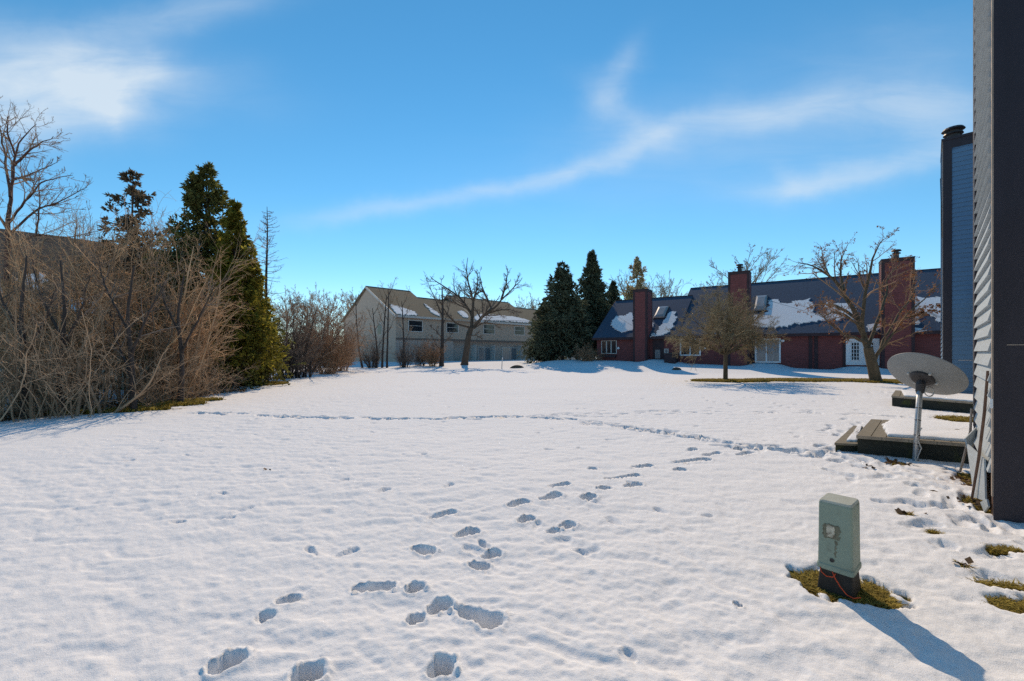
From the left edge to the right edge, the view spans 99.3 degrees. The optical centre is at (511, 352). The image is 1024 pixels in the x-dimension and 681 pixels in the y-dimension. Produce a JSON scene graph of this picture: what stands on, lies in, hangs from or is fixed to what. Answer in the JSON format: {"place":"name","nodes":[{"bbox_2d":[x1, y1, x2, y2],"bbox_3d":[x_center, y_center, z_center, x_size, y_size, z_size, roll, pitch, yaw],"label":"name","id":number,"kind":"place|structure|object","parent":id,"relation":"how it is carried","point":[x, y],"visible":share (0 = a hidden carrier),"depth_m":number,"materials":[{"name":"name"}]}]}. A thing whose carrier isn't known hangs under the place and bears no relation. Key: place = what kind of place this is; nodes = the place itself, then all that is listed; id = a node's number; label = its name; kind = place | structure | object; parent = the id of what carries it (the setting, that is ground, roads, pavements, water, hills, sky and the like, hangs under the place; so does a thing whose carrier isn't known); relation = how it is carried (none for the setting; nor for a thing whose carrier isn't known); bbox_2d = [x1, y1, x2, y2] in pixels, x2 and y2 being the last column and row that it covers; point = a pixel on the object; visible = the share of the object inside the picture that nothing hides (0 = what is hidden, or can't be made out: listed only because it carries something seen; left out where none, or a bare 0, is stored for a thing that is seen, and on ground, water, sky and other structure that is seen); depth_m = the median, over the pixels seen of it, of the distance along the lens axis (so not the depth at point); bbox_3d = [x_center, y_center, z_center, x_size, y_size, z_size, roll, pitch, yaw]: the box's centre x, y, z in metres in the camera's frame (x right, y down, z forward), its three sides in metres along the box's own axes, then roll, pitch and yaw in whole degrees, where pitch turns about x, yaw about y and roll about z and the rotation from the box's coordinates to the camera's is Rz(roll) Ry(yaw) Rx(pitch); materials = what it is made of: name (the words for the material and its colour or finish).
{"place":"outdoors","nodes":[
{"label":"outdoors","id":0,"kind":"place"},
{"bbox_2d":[0,0,972,346],"label":"sky","id":1,"kind":"structure","parent":0,"point":[384,141],"materials":[{"name":"blue"}]},
{"bbox_2d":[0,359,1023,680],"bbox_3d":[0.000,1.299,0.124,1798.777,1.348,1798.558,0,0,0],"label":"ground","id":2,"kind":"structure","parent":0,"point":[654,519],"depth_m":3.83,"materials":[{"name":"white snow"}]},
{"bbox_2d":[0,255,64,417],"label":"bare tree","id":3,"kind":"object","parent":2,"relation":"on","point":[24,391],"visible":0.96,"depth_m":10.57,"materials":[{"name":"brown plant"}]},
{"bbox_2d":[0,217,86,408],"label":"bare shrub","id":4,"kind":"object","parent":2,"relation":"on","point":[4,323],"visible":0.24,"depth_m":12.39,"materials":[{"name":"brown plant"}]},
{"bbox_2d":[0,96,116,293],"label":"maple tree","id":5,"kind":"object","parent":2,"relation":"on","point":[13,177],"visible":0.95,"depth_m":16.97,"materials":[{"name":"brown plant"}]},
{"bbox_2d":[13,245,109,414],"bbox_3d":[-11.650,-0.530,11.310,3.128,4.572,1.078,0,0,21],"label":"bare tree","id":6,"kind":"object","parent":2,"relation":"on","point":[63,329],"visible":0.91,"depth_m":11.17,"materials":[{"name":"brown plant"}]},
{"bbox_2d":[0,213,125,410],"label":"bare shrub","id":7,"kind":"object","parent":2,"relation":"on","point":[26,320],"visible":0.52,"depth_m":11.76,"materials":[{"name":"brown plant"}]},
{"bbox_2d":[0,193,138,399],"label":"bare shrub","id":8,"kind":"object","parent":2,"relation":"on","point":[2,289],"visible":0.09,"depth_m":13.99,"materials":[{"name":"brown plant"}]},
{"bbox_2d":[0,274,143,421],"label":"bare shrub","id":9,"kind":"object","parent":2,"relation":"on","point":[16,351],"visible":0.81,"depth_m":10.39,"materials":[{"name":"brown plant"}]},
{"bbox_2d":[0,241,162,406],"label":"bare shrub","id":10,"kind":"object","parent":2,"relation":"on","point":[58,314],"visible":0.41,"depth_m":12.44,"materials":[{"name":"brown plant"}]},
{"bbox_2d":[2,195,171,402],"bbox_3d":[-13.068,-1.591,13.251,6.010,6.571,4.302,0,0,40],"label":"bare shrub","id":11,"kind":"object","parent":2,"relation":"on","point":[87,295],"visible":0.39,"depth_m":13.57,"materials":[{"name":"brown plant"}]},
{"bbox_2d":[0,229,177,390],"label":"townhouse","id":12,"kind":"structure","parent":2,"relation":"on","point":[49,244],"depth_m":19.81,"materials":[{"name":"beige"}]},
{"bbox_2d":[0,199,186,399],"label":"bare shrub","id":13,"kind":"object","parent":2,"relation":"on","point":[121,258],"visible":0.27,"depth_m":14.44,"materials":[{"name":"brown plant"}]},
{"bbox_2d":[0,280,205,417],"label":"bare shrub","id":14,"kind":"object","parent":2,"relation":"on","point":[78,368],"visible":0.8,"depth_m":10.99,"materials":[{"name":"brown plant"}]},
{"bbox_2d":[58,167,172,371],"bbox_3d":[-17.927,-3.366,20.637,5.905,10.615,6.241,0,0,0],"label":"spruce tree","id":15,"kind":"object","parent":2,"relation":"on","point":[137,197],"visible":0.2,"depth_m":20.21,"materials":[{"name":"green plant"}]},
{"bbox_2d":[0,386,246,421],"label":"leaf litter","id":16,"kind":"object","parent":2,"relation":"on","point":[117,404],"visible":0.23,"depth_m":13.08,"materials":[{"name":"brown plant"}]},
{"bbox_2d":[0,357,249,420],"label":"undergrowth","id":17,"kind":"object","parent":2,"relation":"on","point":[113,400],"visible":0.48,"depth_m":12.46,"materials":[{"name":"brown plant"}]},
{"bbox_2d":[5,191,272,403],"bbox_3d":[-11.123,-1.762,13.833,6.326,6.917,4.528,0,0,-33],"label":"bare shrub","id":18,"kind":"object","parent":2,"relation":"on","point":[150,340],"visible":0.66,"depth_m":13.54,"materials":[{"name":"brown plant"}]},
{"bbox_2d":[83,250,197,410],"bbox_3d":[-10.368,-0.581,12.209,3.362,4.672,1.266,0,0,7],"label":"bare tree","id":19,"kind":"object","parent":2,"relation":"on","point":[133,404],"visible":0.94,"depth_m":11.90,"materials":[{"name":"brown plant"}]},
{"bbox_2d":[31,219,252,400],"bbox_3d":[-11.609,-1.470,14.225,4.293,6.335,5.926,0,0,42],"label":"bare shrub","id":20,"kind":"object","parent":2,"relation":"on","point":[175,346],"visible":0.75,"depth_m":14.60,"materials":[{"name":"brown plant"}]},
{"bbox_2d":[58,211,278,395],"bbox_3d":[-12.399,-1.824,16.014,6.452,7.055,4.619,0,0,6],"label":"bare shrub","id":21,"kind":"object","parent":2,"relation":"on","point":[150,298],"visible":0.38,"depth_m":16.27,"materials":[{"name":"brown plant"}]},
{"bbox_2d":[103,321,239,402],"bbox_3d":[-10.847,0.342,13.857,3.771,2.696,3.810,0,0,-37],"label":"bare shrub","id":22,"kind":"object","parent":2,"relation":"on","point":[184,377],"visible":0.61,"depth_m":14.04,"materials":[{"name":"brown plant"}]},
{"bbox_2d":[156,271,232,401],"bbox_3d":[-10.087,-0.460,13.659,2.805,4.425,0.898,0,0,12],"label":"bare tree","id":23,"kind":"object","parent":2,"relation":"on","point":[181,369],"visible":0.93,"depth_m":13.56,"materials":[{"name":"brown plant"}]},
{"bbox_2d":[141,259,254,394],"bbox_3d":[-11.700,-1.008,15.914,5.037,5.385,3.649,0,0,69],"label":"bare shrub","id":24,"kind":"object","parent":2,"relation":"on","point":[204,344],"visible":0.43,"depth_m":16.40,"materials":[{"name":"brown plant"}]},
{"bbox_2d":[110,161,306,389],"bbox_3d":[-14.579,-3.166,21.076,8.098,12.272,7.852,0,0,37],"label":"spruce tree","id":25,"kind":"object","parent":2,"relation":"on","point":[213,199],"visible":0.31,"depth_m":20.31,"materials":[{"name":"green plant"}]},
{"bbox_2d":[158,336,259,394],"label":"bare shrub","id":26,"kind":"object","parent":2,"relation":"on","point":[206,379],"visible":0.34,"depth_m":16.56,"materials":[{"name":"brown plant"}]},
{"bbox_2d":[185,198,289,387],"bbox_3d":[-12.729,-2.579,19.953,4.778,9.093,4.731,0,0,0],"label":"arborvitae","id":27,"kind":"object","parent":2,"relation":"on","point":[234,221],"visible":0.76,"depth_m":19.67,"materials":[{"name":"green plant"}]},
{"bbox_2d":[244,290,286,383],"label":"arborvitae","id":28,"kind":"object","parent":2,"relation":"on","point":[276,367],"visible":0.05,"depth_m":22.57,"materials":[{"name":"green plant"}]},
{"bbox_2d":[253,211,291,380],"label":"larch tree","id":29,"kind":"object","parent":2,"relation":"on","point":[267,263],"visible":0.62,"depth_m":24.96,"materials":[{"name":"brown plant"}]},
{"bbox_2d":[269,285,320,334],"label":"bare tree","id":30,"kind":"object","parent":2,"relation":"on","point":[288,309],"visible":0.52,"depth_m":83.14,"materials":[{"name":"brown plant"}]},
{"bbox_2d":[270,316,325,378],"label":"bare shrub","id":31,"kind":"object","parent":2,"relation":"on","point":[291,366],"visible":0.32,"depth_m":27.08,"materials":[{"name":"brown plant"}]},
{"bbox_2d":[271,284,332,328],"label":"bare tree","id":32,"kind":"object","parent":2,"relation":"on","point":[311,299],"visible":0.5,"depth_m":87.04,"materials":[{"name":"brown plant"}]},
{"bbox_2d":[268,290,357,377],"bbox_3d":[-13.893,-1.090,27.698,7.972,5.896,6.029,0,0,0],"label":"bare shrub","id":33,"kind":"object","parent":2,"relation":"on","point":[298,374],"visible":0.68,"depth_m":27.95,"materials":[{"name":"brown plant"}]},
{"bbox_2d":[274,295,356,371],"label":"bare shrub","id":34,"kind":"object","parent":2,"relation":"on","point":[314,328],"visible":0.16,"depth_m":35.38,"materials":[{"name":"brown plant"}]},
{"bbox_2d":[294,282,353,325],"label":"bare tree","id":35,"kind":"object","parent":2,"relation":"on","point":[331,307],"visible":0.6,"depth_m":95.24,"materials":[{"name":"brown plant"}]},
{"bbox_2d":[278,300,372,373],"bbox_3d":[-14.151,-1.100,33.180,6.921,5.879,6.874,0,0,-37],"label":"bare shrub","id":36,"kind":"object","parent":2,"relation":"on","point":[332,360],"visible":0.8,"depth_m":32.61,"materials":[{"name":"brown plant"}]},
{"bbox_2d":[320,287,358,329],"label":"bare tree","id":37,"kind":"object","parent":2,"relation":"on","point":[347,308],"visible":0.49,"depth_m":90.96,"materials":[{"name":"brown plant"}]},
{"bbox_2d":[318,322,375,370],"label":"bare shrub","id":38,"kind":"object","parent":2,"relation":"on","point":[346,366],"visible":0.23,"depth_m":37.87,"materials":[{"name":"brown plant"}]},
{"bbox_2d":[348,288,368,367],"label":"sapling","id":39,"kind":"object","parent":2,"relation":"on","point":[357,326],"visible":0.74,"depth_m":44.97,"materials":[{"name":"brown plant"}]},
{"bbox_2d":[356,333,388,367],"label":"bare shrub","id":40,"kind":"object","parent":2,"relation":"on","point":[373,358],"visible":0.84,"depth_m":44.76,"materials":[{"name":"brown plant"}]},
{"bbox_2d":[366,298,386,367],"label":"sapling","id":41,"kind":"object","parent":2,"relation":"on","point":[375,329],"visible":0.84,"depth_m":44.96,"materials":[{"name":"brown plant"}]},
{"bbox_2d":[377,283,396,367],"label":"sapling","id":42,"kind":"object","parent":2,"relation":"on","point":[384,331],"visible":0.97,"depth_m":44.94,"materials":[{"name":"brown plant"}]},
{"bbox_2d":[378,278,396,367],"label":"sapling","id":43,"kind":"object","parent":2,"relation":"on","point":[387,318],"visible":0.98,"depth_m":44.93,"materials":[{"name":"brown plant"}]},
{"bbox_2d":[392,287,412,367],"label":"sapling","id":44,"kind":"object","parent":2,"relation":"on","point":[402,322],"visible":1,"depth_m":44.95,"materials":[{"name":"brown plant"}]},
{"bbox_2d":[380,336,425,366],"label":"bare shrub","id":45,"kind":"object","parent":2,"relation":"on","point":[406,359],"visible":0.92,"depth_m":45.76,"materials":[{"name":"brown plant"}]},
{"bbox_2d":[409,339,433,365],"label":"bare shrub","id":46,"kind":"object","parent":2,"relation":"on","point":[418,361],"visible":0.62,"depth_m":47.77,"materials":[{"name":"brown plant"}]},
{"bbox_2d":[413,334,450,365],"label":"bare shrub","id":47,"kind":"object","parent":2,"relation":"on","point":[430,359],"visible":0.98,"depth_m":46.62,"materials":[{"name":"brown plant"}]},
{"bbox_2d":[422,274,454,365],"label":"slim tree","id":48,"kind":"object","parent":2,"relation":"on","point":[441,362],"visible":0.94,"depth_m":46.91,"materials":[{"name":"brown plant"}]},
{"bbox_2d":[341,286,578,361],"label":"townhouse","id":49,"kind":"structure","parent":2,"relation":"on","point":[421,316],"depth_m":61.33,"materials":[{"name":"beige"}]},
{"bbox_2d":[377,323,381,334],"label":"arched window","id":50,"kind":"structure","parent":49,"relation":"in","point":[379,328],"depth_m":57.02,"materials":[{"name":"grey glass"}]},
{"bbox_2d":[408,320,422,331],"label":"window","id":51,"kind":"structure","parent":49,"relation":"in","point":[417,325],"depth_m":56.26,"materials":[{"name":"black glass"}]},
{"bbox_2d":[446,322,458,332],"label":"window","id":52,"kind":"structure","parent":49,"relation":"in","point":[450,326],"depth_m":60.37,"materials":[{"name":"black glass"}]},
{"bbox_2d":[453,346,459,360],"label":"door","id":53,"kind":"structure","parent":49,"relation":"in","point":[456,349],"depth_m":61.96,"materials":[{"name":"beige paint"}]},
{"bbox_2d":[478,347,489,359],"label":"patio door","id":54,"kind":"structure","parent":49,"relation":"in","point":[483,352],"depth_m":65.64,"materials":[{"name":"white paint"}]},
{"bbox_2d":[483,324,494,334],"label":"window","id":55,"kind":"structure","parent":49,"relation":"in","point":[486,330],"depth_m":65.26,"materials":[{"name":"grey glass"}]},
{"bbox_2d":[502,347,515,359],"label":"patio door","id":56,"kind":"structure","parent":49,"relation":"in","point":[508,353],"depth_m":69.49,"materials":[{"name":"white paint"}]},
{"bbox_2d":[514,326,524,335],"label":"window","id":57,"kind":"structure","parent":49,"relation":"in","point":[518,330],"depth_m":70.02,"materials":[{"name":"grey glass"}]},
{"bbox_2d":[420,258,531,364],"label":"oak tree","id":58,"kind":"object","parent":2,"relation":"on","point":[466,350],"visible":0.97,"depth_m":48.67,"materials":[{"name":"brown plant"}]},
{"bbox_2d":[503,296,538,307],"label":"bare tree","id":59,"kind":"object","parent":2,"relation":"on","point":[520,302],"visible":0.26,"depth_m":99.26,"materials":[{"name":"brown plant"}]},
{"bbox_2d":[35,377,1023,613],"bbox_3d":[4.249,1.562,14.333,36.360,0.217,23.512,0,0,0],"label":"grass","id":60,"kind":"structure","parent":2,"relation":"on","point":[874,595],"depth_m":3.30,"materials":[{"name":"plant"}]},
{"bbox_2d":[518,293,540,308],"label":"bare tree","id":61,"kind":"object","parent":2,"relation":"on","point":[532,306],"visible":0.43,"depth_m":104.03,"materials":[{"name":"brown plant"}]},
{"bbox_2d":[517,298,564,363],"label":"spruce tree","id":62,"kind":"object","parent":2,"relation":"on","point":[543,311],"visible":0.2,"depth_m":52.41,"materials":[{"name":"green plant"}]},
{"bbox_2d":[525,260,597,363],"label":"spruce tree","id":63,"kind":"object","parent":2,"relation":"on","point":[568,328],"visible":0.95,"depth_m":48.68,"materials":[{"name":"green plant"}]},
{"bbox_2d":[564,249,611,359],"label":"spruce tree","id":64,"kind":"object","parent":2,"relation":"on","point":[592,288],"visible":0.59,"depth_m":54.41,"materials":[{"name":"green plant"}]},
{"bbox_2d":[569,342,609,361],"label":"bare shrub","id":65,"kind":"object","parent":2,"relation":"on","point":[583,356],"visible":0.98,"depth_m":44.56,"materials":[{"name":"brown plant"}]},
{"bbox_2d":[606,279,621,304],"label":"spruce tree","id":66,"kind":"object","parent":2,"relation":"on","point":[613,289],"visible":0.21,"depth_m":61.51,"materials":[{"name":"green plant"}]},
{"bbox_2d":[263,457,980,567],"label":"dead leaves","id":67,"kind":"object","parent":2,"relation":"on","point":[969,560],"visible":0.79,"depth_m":4.75,"materials":[{"name":"brown plant"}]},
{"bbox_2d":[605,263,658,299],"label":"bare tree","id":68,"kind":"object","parent":2,"relation":"on","point":[623,289],"visible":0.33,"depth_m":80.51,"materials":[{"name":"brown plant"}]},
{"bbox_2d":[619,256,655,299],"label":"pine tree","id":69,"kind":"object","parent":2,"relation":"on","point":[636,267],"visible":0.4,"depth_m":75.86,"materials":[{"name":"green plant"}]},
{"bbox_2d":[644,277,681,296],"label":"bare tree","id":70,"kind":"object","parent":2,"relation":"on","point":[655,293],"visible":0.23,"depth_m":88.42,"materials":[{"name":"brown plant"}]},
{"bbox_2d":[640,272,689,297],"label":"bare tree","id":71,"kind":"object","parent":2,"relation":"on","point":[665,294],"visible":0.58,"depth_m":79.54,"materials":[{"name":"brown plant"}]},
{"bbox_2d":[663,353,678,363],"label":"hot tub","id":72,"kind":"object","parent":2,"relation":"on","point":[669,358],"visible":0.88,"depth_m":40.02,"materials":[{"name":"metal"}]},
{"bbox_2d":[692,274,720,286],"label":"bare tree","id":73,"kind":"object","parent":2,"relation":"on","point":[707,284],"visible":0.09,"depth_m":83.63,"materials":[{"name":"brown plant"}]},
{"bbox_2d":[665,283,790,379],"bbox_3d":[12.108,-1.115,24.289,7.966,5.694,5.132,0,0,-32],"label":"hawthorn tree","id":74,"kind":"object","parent":2,"relation":"on","point":[717,322],"visible":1,"depth_m":23.76,"materials":[{"name":"brown plant"}]},
{"bbox_2d":[707,244,787,285],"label":"bare tree","id":75,"kind":"object","parent":2,"relation":"on","point":[760,271],"visible":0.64,"depth_m":73.28,"materials":[{"name":"brown plant"}]},
{"bbox_2d":[592,249,940,368],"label":"townhouse","id":76,"kind":"structure","parent":2,"relation":"on","point":[634,329],"depth_m":37.50,"materials":[{"name":"red brick"}]},
{"bbox_2d":[601,340,616,353],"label":"window","id":77,"kind":"structure","parent":76,"relation":"in","point":[608,346],"depth_m":44.85,"materials":[{"name":"white glass"}]},
{"bbox_2d":[653,339,663,359],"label":"door","id":78,"kind":"structure","parent":76,"relation":"in","point":[658,344],"depth_m":42.02,"materials":[{"name":"brown glass"}]},
{"bbox_2d":[680,339,700,355],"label":"window","id":79,"kind":"structure","parent":76,"relation":"in","point":[689,353],"depth_m":40.48,"materials":[{"name":"white glass"}]},
{"bbox_2d":[755,338,780,362],"bbox_3d":[21.692,-0.185,36.930,1.898,2.066,0.080,0,0,34],"label":"sliding door","id":80,"kind":"structure","parent":76,"relation":"in","point":[761,357],"depth_m":36.86,"materials":[{"name":"white paint"}]},
{"bbox_2d":[846,338,878,364],"bbox_3d":[26.889,-0.069,33.397,2.014,2.026,0.078,0,0,34],"label":"french door","id":81,"kind":"structure","parent":76,"relation":"in","point":[854,349],"depth_m":33.57,"materials":[{"name":"white paint"}]},
{"bbox_2d":[817,493,861,600],"bbox_3d":[2.271,1.366,3.007,0.296,0.708,0.264,0,0,-41],"label":"utility pedestal","id":82,"kind":"object","parent":2,"relation":"on","point":[839,563],"visible":0.94,"depth_m":2.94,"materials":[{"name":"green plastic"}]},
{"bbox_2d":[775,225,940,380],"bbox_3d":[19.744,-2.488,23.973,11.803,8.583,5.224,0,0,-14],"label":"orchard tree","id":83,"kind":"object","parent":2,"relation":"on","point":[871,359],"visible":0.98,"depth_m":23.30,"materials":[{"name":"brown plant"}]},
{"bbox_2d":[834,419,973,463],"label":"deck","id":84,"kind":"structure","parent":2,"relation":"on","point":[943,441],"depth_m":6.75,"materials":[{"name":"grey wood"}]},
{"bbox_2d":[887,352,968,460],"bbox_3d":[6.255,0.840,6.552,0.733,1.690,0.942,0,0,0],"label":"satellite dish","id":85,"kind":"object","parent":2,"relation":"on","point":[921,374],"visible":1,"depth_m":6.43,"materials":[{"name":"grey paint"}]},
{"bbox_2d":[891,390,972,412],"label":"deck","id":86,"kind":"structure","parent":2,"relation":"on","point":[960,403],"depth_m":12.32,"materials":[{"name":"grey wood"}]},
{"bbox_2d":[940,0,1023,522],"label":"townhouse","id":87,"kind":"structure","parent":2,"relation":"on","point":[982,249],"depth_m":4.29,"materials":[{"name":"blue"}]},
{"bbox_2d":[510,365,523,367],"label":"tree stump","id":88,"kind":"object","parent":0,"point":[516,366],"visible":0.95,"depth_m":43.76,"materials":[{"name":"brown plant"}]}
]}

